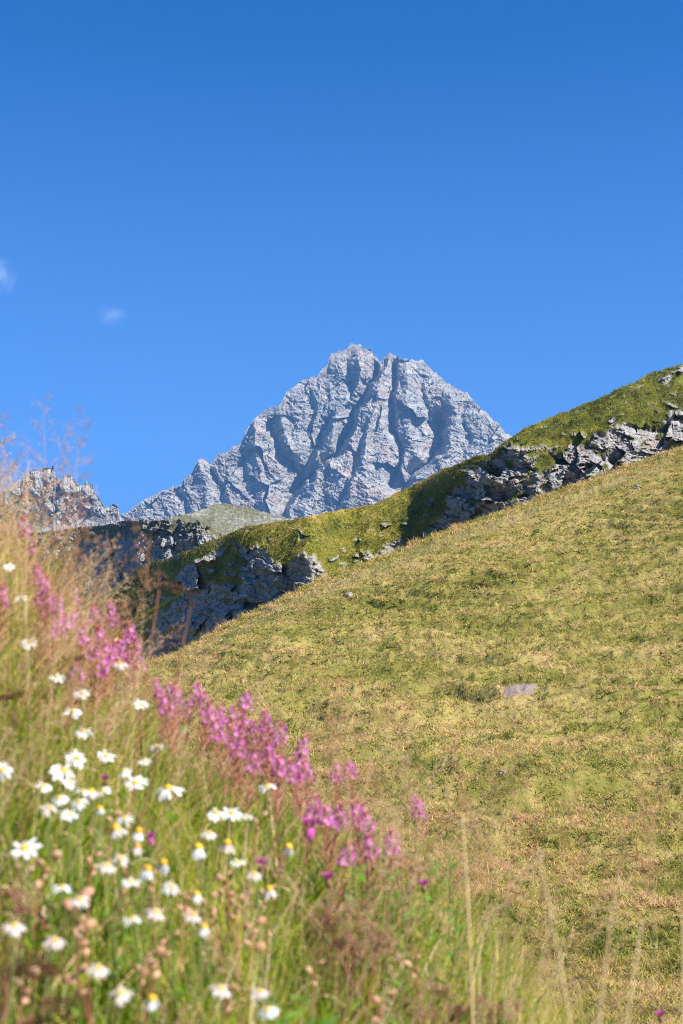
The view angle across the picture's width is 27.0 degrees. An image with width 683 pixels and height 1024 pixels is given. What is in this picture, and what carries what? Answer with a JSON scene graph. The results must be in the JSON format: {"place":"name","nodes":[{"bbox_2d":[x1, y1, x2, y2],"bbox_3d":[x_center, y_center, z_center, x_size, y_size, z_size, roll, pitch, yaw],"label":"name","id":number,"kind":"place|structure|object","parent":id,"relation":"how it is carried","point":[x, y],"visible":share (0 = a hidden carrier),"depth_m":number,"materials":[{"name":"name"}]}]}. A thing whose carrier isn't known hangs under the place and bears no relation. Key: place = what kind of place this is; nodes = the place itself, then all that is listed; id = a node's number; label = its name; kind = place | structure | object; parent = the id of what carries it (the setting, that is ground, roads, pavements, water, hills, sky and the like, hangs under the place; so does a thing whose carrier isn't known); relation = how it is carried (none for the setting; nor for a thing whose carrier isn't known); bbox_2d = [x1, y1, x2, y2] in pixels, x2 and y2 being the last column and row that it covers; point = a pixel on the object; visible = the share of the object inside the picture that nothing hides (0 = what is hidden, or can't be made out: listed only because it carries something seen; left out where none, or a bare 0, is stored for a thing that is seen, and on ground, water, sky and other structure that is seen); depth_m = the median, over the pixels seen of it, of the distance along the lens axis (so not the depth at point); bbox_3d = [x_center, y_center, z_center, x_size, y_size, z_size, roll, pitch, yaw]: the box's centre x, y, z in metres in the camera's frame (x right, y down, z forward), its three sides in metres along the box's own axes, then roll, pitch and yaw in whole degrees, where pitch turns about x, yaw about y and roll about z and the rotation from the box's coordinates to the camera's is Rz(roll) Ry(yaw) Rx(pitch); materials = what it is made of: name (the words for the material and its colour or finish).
{"place":"outdoors","nodes":[
{"label":"outdoors","id":0,"kind":"place"},
{"bbox_2d":[0,466,124,534],"bbox_3d":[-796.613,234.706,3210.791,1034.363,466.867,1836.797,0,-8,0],"label":"jagged ridge","id":1,"kind":"structure","parent":0,"point":[101,515],"depth_m":2543.31,"materials":[{"name":"stone"}]},
{"bbox_2d":[1,519,221,629],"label":"rocky shoulder","id":2,"kind":"object","parent":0,"point":[168,538],"visible":0.09,"depth_m":483.41},
{"bbox_2d":[163,503,292,535],"bbox_3d":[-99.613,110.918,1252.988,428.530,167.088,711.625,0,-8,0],"label":"scree hill","id":3,"kind":"structure","parent":0,"point":[224,519],"depth_m":998.28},
{"bbox_2d":[121,343,511,520],"bbox_3d":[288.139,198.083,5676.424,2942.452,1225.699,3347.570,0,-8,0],"label":"mountain peak","id":4,"kind":"structure","parent":0,"point":[352,426],"depth_m":4408.33,"materials":[{"name":"stone"}]},
{"bbox_2d":[0,400,658,1023],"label":"flower bank","id":5,"kind":"structure","parent":0,"point":[108,928],"depth_m":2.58,"materials":[{"name":"plant"}]},
{"bbox_2d":[2,922,25,1023],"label":"daisy","id":6,"kind":"object","parent":5,"relation":"on","point":[14,931],"visible":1,"depth_m":1.73,"materials":[{"name":"white plant"}]},
{"bbox_2d":[0,686,27,846],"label":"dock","id":7,"kind":"object","parent":5,"relation":"on","point":[7,699],"visible":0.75,"depth_m":2.57,"materials":[{"name":"plant"}]},
{"bbox_2d":[0,887,43,1023],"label":"dock","id":8,"kind":"object","parent":5,"relation":"on","point":[19,896],"visible":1,"depth_m":1.88,"materials":[{"name":"plant"}]},
{"bbox_2d":[10,838,41,1015],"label":"daisy","id":9,"kind":"object","parent":5,"relation":"on","point":[25,849],"visible":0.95,"depth_m":1.97,"materials":[{"name":"white plant"}]},
{"bbox_2d":[14,967,39,1023],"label":"rattle plant","id":10,"kind":"object","parent":5,"relation":"on","point":[33,972],"visible":0.99,"depth_m":1.72,"materials":[{"name":"plant"}]},
{"bbox_2d":[0,951,69,1023],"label":"dock","id":11,"kind":"object","parent":5,"relation":"on","point":[41,968],"visible":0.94,"depth_m":1.74,"materials":[{"name":"plant"}]},
{"bbox_2d":[22,850,61,1023],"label":"rattle plant","id":12,"kind":"object","parent":5,"relation":"on","point":[56,855],"visible":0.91,"depth_m":2.08,"materials":[{"name":"plant"}]},
{"bbox_2d":[0,406,95,959],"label":"grass stalk","id":13,"kind":"object","parent":5,"relation":"on","point":[79,443],"depth_m":2.23,"materials":[{"name":"plant"}]},
{"bbox_2d":[32,613,66,732],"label":"willowherb","id":14,"kind":"object","parent":5,"relation":"on","point":[57,627],"visible":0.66,"depth_m":3.10,"materials":[{"name":"pink plant"}]},
{"bbox_2d":[31,795,68,1014],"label":"daisy","id":15,"kind":"object","parent":5,"relation":"on","point":[59,799],"visible":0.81,"depth_m":2.21,"materials":[{"name":"white plant"}]},
{"bbox_2d":[11,995,97,1023],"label":"dock","id":16,"kind":"object","parent":5,"relation":"on","point":[57,1007],"visible":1,"depth_m":1.64,"materials":[{"name":"plant"}]},
{"bbox_2d":[43,936,65,1023],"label":"daisy","id":17,"kind":"object","parent":5,"relation":"on","point":[55,940],"visible":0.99,"depth_m":1.75,"materials":[{"name":"white plant"}]},
{"bbox_2d":[49,764,80,955],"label":"daisy","id":18,"kind":"object","parent":5,"relation":"on","point":[56,772],"visible":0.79,"depth_m":2.38,"materials":[{"name":"white plant"}]},
{"bbox_2d":[36,425,98,839],"bbox_3d":[-0.545,0.269,2.879,0.135,0.932,0.185,7,-10,-39],"label":"grass stalk","id":19,"kind":"object","parent":5,"relation":"on","point":[65,536],"depth_m":2.94,"materials":[{"name":"plant"}]},
{"bbox_2d":[59,809,78,995],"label":"daisy","id":20,"kind":"object","parent":5,"relation":"on","point":[67,816],"visible":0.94,"depth_m":2.16,"materials":[{"name":"white plant"}]},
{"bbox_2d":[53,662,87,786],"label":"willowherb","id":21,"kind":"object","parent":5,"relation":"on","point":[68,681],"visible":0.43,"depth_m":2.93,"materials":[{"name":"pink plant"}]},
{"bbox_2d":[65,895,88,1023],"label":"daisy","id":22,"kind":"object","parent":5,"relation":"on","point":[79,901],"visible":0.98,"depth_m":1.89,"materials":[{"name":"white plant"}]},
{"bbox_2d":[63,964,90,1023],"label":"rattle plant","id":23,"kind":"object","parent":5,"relation":"on","point":[70,979],"visible":0.97,"depth_m":1.78,"materials":[{"name":"plant"}]},
{"bbox_2d":[61,887,93,1009],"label":"rattle plant","id":24,"kind":"object","parent":5,"relation":"on","point":[88,892],"visible":0.66,"depth_m":2.00,"materials":[{"name":"plant"}]},
{"bbox_2d":[72,919,95,1023],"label":"rattle plant","id":25,"kind":"object","parent":5,"relation":"on","point":[89,924],"visible":0.95,"depth_m":1.92,"materials":[{"name":"plant"}]},
{"bbox_2d":[77,637,106,766],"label":"willowherb","id":26,"kind":"object","parent":5,"relation":"on","point":[89,652],"visible":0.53,"depth_m":3.17,"materials":[{"name":"pink plant"}]},
{"bbox_2d":[78,654,108,761],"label":"willowherb","id":27,"kind":"object","parent":5,"relation":"on","point":[103,673],"visible":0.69,"depth_m":3.16,"materials":[{"name":"pink plant"}]},
{"bbox_2d":[86,964,109,1023],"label":"daisy","id":28,"kind":"object","parent":5,"relation":"on","point":[98,969],"visible":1,"depth_m":1.71,"materials":[{"name":"white plant"}]},
{"bbox_2d":[74,806,123,1021],"bbox_3d":[-0.378,0.645,2.172,0.059,0.380,0.092,5,-10,-34],"label":"daisy","id":29,"kind":"object","parent":5,"relation":"on","point":[99,812],"visible":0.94,"depth_m":2.20,"materials":[{"name":"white plant"}]},
{"bbox_2d":[96,638,128,764],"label":"willowherb","id":30,"kind":"object","parent":5,"relation":"on","point":[109,660],"visible":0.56,"depth_m":3.29,"materials":[{"name":"pink plant"}]},
{"bbox_2d":[100,824,130,1022],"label":"daisy","id":31,"kind":"object","parent":5,"relation":"on","point":[116,830],"visible":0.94,"depth_m":2.17,"materials":[{"name":"white plant"}]},
{"bbox_2d":[103,599,132,734],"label":"willowherb","id":32,"kind":"object","parent":5,"relation":"on","point":[112,611],"visible":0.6,"depth_m":3.50,"materials":[{"name":"pink plant"}]},
{"bbox_2d":[96,862,142,1023],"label":"daisy","id":33,"kind":"object","parent":5,"relation":"on","point":[105,865],"visible":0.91,"depth_m":2.04,"materials":[{"name":"white plant"}]},
{"bbox_2d":[110,854,140,1023],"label":"daisy","id":34,"kind":"object","parent":5,"relation":"on","point":[123,860],"visible":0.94,"depth_m":2.09,"materials":[{"name":"white plant"}]},
{"bbox_2d":[121,620,152,765],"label":"willowherb","id":35,"kind":"object","parent":5,"relation":"on","point":[126,633],"visible":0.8,"depth_m":3.48,"materials":[{"name":"pink plant"}]},
{"bbox_2d":[122,865,154,1023],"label":"daisy","id":36,"kind":"object","parent":5,"relation":"on","point":[146,874],"visible":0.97,"depth_m":2.09,"materials":[{"name":"white plant"}]},
{"bbox_2d":[125,827,157,1021],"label":"daisy","id":37,"kind":"object","parent":5,"relation":"on","point":[137,835],"visible":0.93,"depth_m":2.21,"materials":[{"name":"white plant"}]},
{"bbox_2d":[84,582,199,1016],"bbox_3d":[-0.336,0.465,2.318,0.219,0.717,0.100,6,-10,-39],"label":"grass stalk","id":38,"kind":"object","parent":5,"relation":"on","point":[131,855],"depth_m":2.32,"materials":[{"name":"plant"}]},
{"bbox_2d":[115,567,172,989],"bbox_3d":[-0.337,0.459,2.444,0.088,0.752,0.212,1,-8,-7],"label":"grass stalk","id":39,"kind":"object","parent":5,"relation":"on","point":[140,721],"depth_m":2.43,"materials":[{"name":"plant"}]},
{"bbox_2d":[126,843,178,1014],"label":"daisy","id":40,"kind":"object","parent":5,"relation":"on","point":[137,849],"visible":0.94,"depth_m":2.15,"materials":[{"name":"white plant"}]},
{"bbox_2d":[141,946,164,1023],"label":"rattle plant","id":41,"kind":"object","parent":5,"relation":"on","point":[159,950],"visible":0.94,"depth_m":1.93,"materials":[{"name":"plant"}]},
{"bbox_2d":[145,908,164,1023],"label":"daisy","id":42,"kind":"object","parent":5,"relation":"on","point":[155,912],"visible":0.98,"depth_m":1.96,"materials":[{"name":"white plant"}]},
{"bbox_2d":[153,785,185,994],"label":"daisy","id":43,"kind":"object","parent":5,"relation":"on","point":[166,791],"visible":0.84,"depth_m":2.58,"materials":[{"name":"white plant"}]},
{"bbox_2d":[157,859,190,1022],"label":"daisy","id":44,"kind":"object","parent":5,"relation":"on","point":[162,866],"visible":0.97,"depth_m":2.14,"materials":[{"name":"white plant"}]},
{"bbox_2d":[153,693,198,848],"bbox_3d":[-0.366,0.602,3.163,0.103,0.396,0.112,-7,-11,42],"label":"willowherb","id":45,"kind":"object","parent":5,"relation":"on","point":[164,699],"visible":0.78,"depth_m":3.17,"materials":[{"name":"pink plant"}]},
{"bbox_2d":[163,680,201,796],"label":"willowherb","id":46,"kind":"object","parent":5,"relation":"on","point":[193,697],"visible":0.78,"depth_m":3.47,"materials":[{"name":"pink plant"}]},
{"bbox_2d":[161,882,206,1023],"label":"daisy","id":47,"kind":"object","parent":5,"relation":"on","point":[166,890],"visible":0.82,"depth_m":2.06,"materials":[{"name":"white plant"}]},
{"bbox_2d":[181,911,200,1023],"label":"daisy","id":48,"kind":"object","parent":5,"relation":"on","point":[192,916],"visible":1,"depth_m":2.00,"materials":[{"name":"white plant"}]},
{"bbox_2d":[181,699,215,812],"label":"willowherb","id":49,"kind":"object","parent":5,"relation":"on","point":[205,723],"visible":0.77,"depth_m":3.42,"materials":[{"name":"pink plant"}]},
{"bbox_2d":[190,843,216,1018],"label":"daisy","id":50,"kind":"object","parent":5,"relation":"on","point":[197,851],"visible":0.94,"depth_m":2.30,"materials":[{"name":"white plant"}]},
{"bbox_2d":[206,717,240,856],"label":"willowherb","id":51,"kind":"object","parent":5,"relation":"on","point":[217,737],"visible":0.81,"depth_m":3.18,"materials":[{"name":"pink plant"}]},
{"bbox_2d":[207,734,250,862],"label":"willowherb","id":52,"kind":"object","parent":5,"relation":"on","point":[236,748],"visible":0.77,"depth_m":3.12,"materials":[{"name":"pink plant"}]},
{"bbox_2d":[220,689,252,804],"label":"willowherb","id":53,"kind":"object","parent":5,"relation":"on","point":[246,696],"visible":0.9,"depth_m":3.46,"materials":[{"name":"pink plant"}]},
{"bbox_2d":[223,746,262,873],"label":"willowherb","id":54,"kind":"object","parent":5,"relation":"on","point":[252,765],"visible":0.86,"depth_m":3.04,"materials":[{"name":"pink plant"}]},
{"bbox_2d":[226,723,272,871],"bbox_3d":[-0.212,0.682,3.253,0.114,0.397,0.096,-3,-8,19],"label":"willowherb","id":55,"kind":"object","parent":5,"relation":"on","point":[230,728],"visible":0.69,"depth_m":3.26,"materials":[{"name":"pink plant"}]},
{"bbox_2d":[242,916,264,1023],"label":"rattle plant","id":56,"kind":"object","parent":5,"relation":"on","point":[260,921],"visible":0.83,"depth_m":2.23,"materials":[{"name":"plant"}]},
{"bbox_2d":[255,754,290,906],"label":"willowherb","id":57,"kind":"object","parent":5,"relation":"on","point":[277,766],"visible":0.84,"depth_m":3.10,"materials":[{"name":"pink plant"}]},
{"bbox_2d":[261,737,285,875],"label":"willowherb","id":58,"kind":"object","parent":5,"relation":"on","point":[268,755],"visible":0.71,"depth_m":3.28,"materials":[{"name":"pink plant"}]},
{"bbox_2d":[0,566,552,1023],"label":"herb leaves","id":59,"kind":"object","parent":5,"relation":"on","point":[130,940],"visible":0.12,"depth_m":2.70,"materials":[{"name":"green plant"}]},
{"bbox_2d":[263,719,295,837],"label":"willowherb","id":60,"kind":"object","parent":5,"relation":"on","point":[279,742],"visible":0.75,"depth_m":3.45,"materials":[{"name":"pink plant"}]},
{"bbox_2d":[256,979,306,1023],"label":"leafy shoot","id":61,"kind":"object","parent":5,"relation":"on","point":[285,1019],"visible":0.99,"depth_m":1.85,"materials":[{"name":"green plant"}]},
{"bbox_2d":[234,677,349,1019],"bbox_3d":[-0.083,0.606,2.300,0.246,0.681,0.090,7,-10,-39],"label":"grass stalk","id":62,"kind":"object","parent":5,"relation":"on","point":[299,746],"depth_m":2.38,"materials":[{"name":"plant"}]},
{"bbox_2d":[280,733,312,835],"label":"willowherb","id":63,"kind":"object","parent":5,"relation":"on","point":[304,749],"visible":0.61,"depth_m":3.46,"materials":[{"name":"pink plant"}]},
{"bbox_2d":[282,792,325,927],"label":"willowherb","id":64,"kind":"object","parent":5,"relation":"on","point":[309,811],"visible":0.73,"depth_m":2.95,"materials":[{"name":"pink plant"}]},
{"bbox_2d":[286,756,328,921],"bbox_3d":[-0.071,0.748,3.142,0.116,0.413,0.104,0,-8,0],"label":"willowherb","id":65,"kind":"object","parent":5,"relation":"on","point":[293,766],"visible":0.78,"depth_m":3.15,"materials":[{"name":"pink plant"}]},
{"bbox_2d":[295,758,320,878],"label":"willowherb","id":66,"kind":"object","parent":5,"relation":"on","point":[305,770],"visible":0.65,"depth_m":3.23,"materials":[{"name":"pink plant"}]},
{"bbox_2d":[301,818,320,973],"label":"knapweed","id":67,"kind":"object","parent":5,"relation":"on","point":[311,830],"visible":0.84,"depth_m":2.81,"materials":[{"name":"plant"}]},
{"bbox_2d":[0,556,626,1023],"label":"straw blades","id":68,"kind":"object","parent":5,"relation":"on","point":[44,908],"visible":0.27,"depth_m":2.64,"materials":[{"name":"green plant"}]},
{"bbox_2d":[303,803,348,956],"bbox_3d":[-0.029,0.785,2.880,0.099,0.384,0.104,-2,-8,12],"label":"willowherb","id":69,"kind":"object","parent":5,"relation":"on","point":[328,821],"visible":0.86,"depth_m":2.90,"materials":[{"name":"pink plant"}]},
{"bbox_2d":[302,839,356,997],"bbox_3d":[-0.023,0.811,2.730,0.124,0.354,0.083,4,-9,-29],"label":"willowherb","id":70,"kind":"object","parent":5,"relation":"on","point":[343,858],"visible":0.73,"depth_m":2.76,"materials":[{"name":"pink plant"}]},
{"bbox_2d":[311,801,347,913],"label":"willowherb","id":71,"kind":"object","parent":5,"relation":"on","point":[337,819],"visible":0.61,"depth_m":2.99,"materials":[{"name":"pink plant"}]},
{"bbox_2d":[0,407,672,1023],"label":"dry seeding grass","id":72,"kind":"structure","parent":5,"relation":"on","point":[94,665],"depth_m":3.07,"materials":[{"name":"plant"}]},
{"bbox_2d":[316,677,366,1020],"bbox_3d":[-0.009,0.659,2.497,0.075,0.745,0.166,-4,-9,25],"label":"grass stalk","id":73,"kind":"object","parent":5,"relation":"on","point":[345,712],"depth_m":2.57,"materials":[{"name":"plant"}]},
{"bbox_2d":[313,923,370,1023],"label":"seed plant","id":74,"kind":"object","parent":5,"relation":"on","point":[349,948],"visible":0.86,"depth_m":2.40,"materials":[{"name":"plant"}]},
{"bbox_2d":[294,898,405,1023],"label":"seed plant","id":75,"kind":"object","parent":5,"relation":"on","point":[326,915],"visible":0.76,"depth_m":2.50,"materials":[{"name":"brown plant"}]},
{"bbox_2d":[340,759,378,874],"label":"willowherb","id":76,"kind":"object","parent":5,"relation":"on","point":[352,773],"visible":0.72,"depth_m":3.44,"materials":[{"name":"pink plant"}]},
{"bbox_2d":[331,835,393,988],"bbox_3d":[0.037,0.835,2.773,0.130,0.401,0.133,0,-8,0],"label":"leafy shoot","id":77,"kind":"object","parent":5,"relation":"on","point":[356,871],"visible":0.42,"depth_m":2.79,"materials":[{"name":"green plant"}]},
{"bbox_2d":[346,799,393,969],"bbox_3d":[0.052,0.816,3.015,0.108,0.409,0.085,-7,-11,41],"label":"willowherb","id":78,"kind":"object","parent":5,"relation":"on","point":[355,809],"visible":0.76,"depth_m":3.04,"materials":[{"name":"pink plant"}]},
{"bbox_2d":[349,808,395,966],"bbox_3d":[0.060,0.824,3.015,0.096,0.385,0.104,-4,-9,28],"label":"willowherb","id":79,"kind":"object","parent":5,"relation":"on","point":[372,827],"visible":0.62,"depth_m":3.04,"materials":[{"name":"pink plant"}]},
{"bbox_2d":[361,832,399,1003],"bbox_3d":[0.071,0.851,2.891,0.094,0.396,0.111,6,-10,-36],"label":"willowherb","id":80,"kind":"object","parent":5,"relation":"on","point":[368,838],"visible":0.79,"depth_m":2.90,"materials":[{"name":"pink plant"}]},
{"bbox_2d":[373,826,407,972],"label":"willowherb","id":81,"kind":"object","parent":5,"relation":"on","point":[392,852],"visible":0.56,"depth_m":3.03,"materials":[{"name":"pink plant"}]},
{"bbox_2d":[362,844,422,1013],"bbox_3d":[0.107,0.874,2.866,0.130,0.400,0.109,0,-8,0],"label":"leafy shoot","id":82,"kind":"object","parent":5,"relation":"on","point":[394,875],"visible":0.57,"depth_m":2.88,"materials":[{"name":"green plant"}]},
{"bbox_2d":[372,882,432,1023],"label":"leafy shoot","id":83,"kind":"object","parent":5,"relation":"on","point":[401,945],"visible":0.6,"depth_m":2.72,"materials":[{"name":"green plant"}]},
{"bbox_2d":[378,834,445,970],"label":"seed plant","id":84,"kind":"object","parent":5,"relation":"on","point":[407,905],"visible":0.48,"depth_m":3.11,"materials":[{"name":"brown plant"}]},
{"bbox_2d":[391,980,465,1023],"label":"seed plant","id":85,"kind":"object","parent":5,"relation":"on","point":[435,993],"visible":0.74,"depth_m":2.51,"materials":[{"name":"plant"}]},
{"bbox_2d":[410,792,446,933],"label":"willowherb","id":86,"kind":"object","parent":5,"relation":"on","point":[416,808],"visible":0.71,"depth_m":3.51,"materials":[{"name":"pink plant"}]},
{"bbox_2d":[420,846,473,974],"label":"leafy shoot","id":87,"kind":"object","parent":5,"relation":"on","point":[453,865],"visible":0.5,"depth_m":3.23,"materials":[{"name":"green plant"}]},
{"bbox_2d":[424,902,481,1023],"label":"leafy shoot","id":88,"kind":"object","parent":5,"relation":"on","point":[450,955],"visible":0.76,"depth_m":2.80,"materials":[{"name":"green plant"}]},
{"bbox_2d":[453,772,473,1023],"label":"grass stalk","id":89,"kind":"object","parent":5,"relation":"on","point":[469,942],"depth_m":2.12,"materials":[{"name":"plant"}]},
{"bbox_2d":[460,791,493,1012],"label":"grass stalk","id":90,"kind":"object","parent":5,"relation":"on","point":[480,835],"depth_m":2.25,"materials":[{"name":"plant"}]},
{"bbox_2d":[451,989,526,1023],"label":"seed plant","id":91,"kind":"object","parent":5,"relation":"on","point":[496,1015],"visible":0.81,"depth_m":2.67,"materials":[{"name":"plant"}]},
{"bbox_2d":[483,813,519,1023],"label":"grass stalk","id":92,"kind":"object","parent":5,"relation":"on","point":[510,881],"depth_m":2.06,"materials":[{"name":"plant"}]},
{"bbox_2d":[494,697,571,1023],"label":"grass stalk","id":93,"kind":"object","parent":5,"relation":"on","point":[536,835],"depth_m":1.71,"materials":[{"name":"plant"}]},
{"bbox_2d":[530,787,588,1022],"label":"grass stalk","id":94,"kind":"object","parent":5,"relation":"on","point":[559,832],"depth_m":1.87,"materials":[{"name":"plant"}]},
{"bbox_2d":[598,811,631,1023],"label":"grass stalk","id":95,"kind":"object","parent":5,"relation":"on","point":[617,868],"depth_m":1.66,"materials":[{"name":"plant"}]},
{"bbox_2d":[566,850,682,968],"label":"grass stalk","id":96,"kind":"object","parent":5,"relation":"on","point":[591,859],"depth_m":1.47,"materials":[{"name":"plant"}]},
{"bbox_2d":[626,794,661,1023],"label":"grass stalk","id":97,"kind":"object","parent":5,"relation":"on","point":[643,847],"depth_m":1.57,"materials":[{"name":"plant"}]},
{"bbox_2d":[620,746,681,910],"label":"grass stalk","id":98,"kind":"object","parent":5,"relation":"on","point":[636,815],"depth_m":1.97,"materials":[{"name":"plant"}]},
{"bbox_2d":[0,0,682,514],"label":"sky","id":99,"kind":"structure","parent":0,"point":[204,204],"materials":[{"name":"blue"}]},
{"bbox_2d":[76,363,682,662],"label":"ridge hill","id":100,"kind":"structure","parent":0,"point":[255,588],"depth_m":183.54,"materials":[{"name":"plant"}]},
{"bbox_2d":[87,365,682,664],"bbox_3d":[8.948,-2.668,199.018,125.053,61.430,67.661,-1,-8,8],"label":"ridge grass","id":101,"kind":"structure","parent":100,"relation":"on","point":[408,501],"depth_m":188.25,"materials":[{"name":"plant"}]},
{"bbox_2d":[113,445,682,1023],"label":"pasture slope","id":102,"kind":"structure","parent":0,"point":[516,692],"depth_m":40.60,"materials":[{"name":"green plant"}]},
{"bbox_2d":[170,704,682,1023],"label":"straw grass","id":103,"kind":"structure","parent":0,"point":[410,953],"depth_m":2.57,"materials":[{"name":"plant"}]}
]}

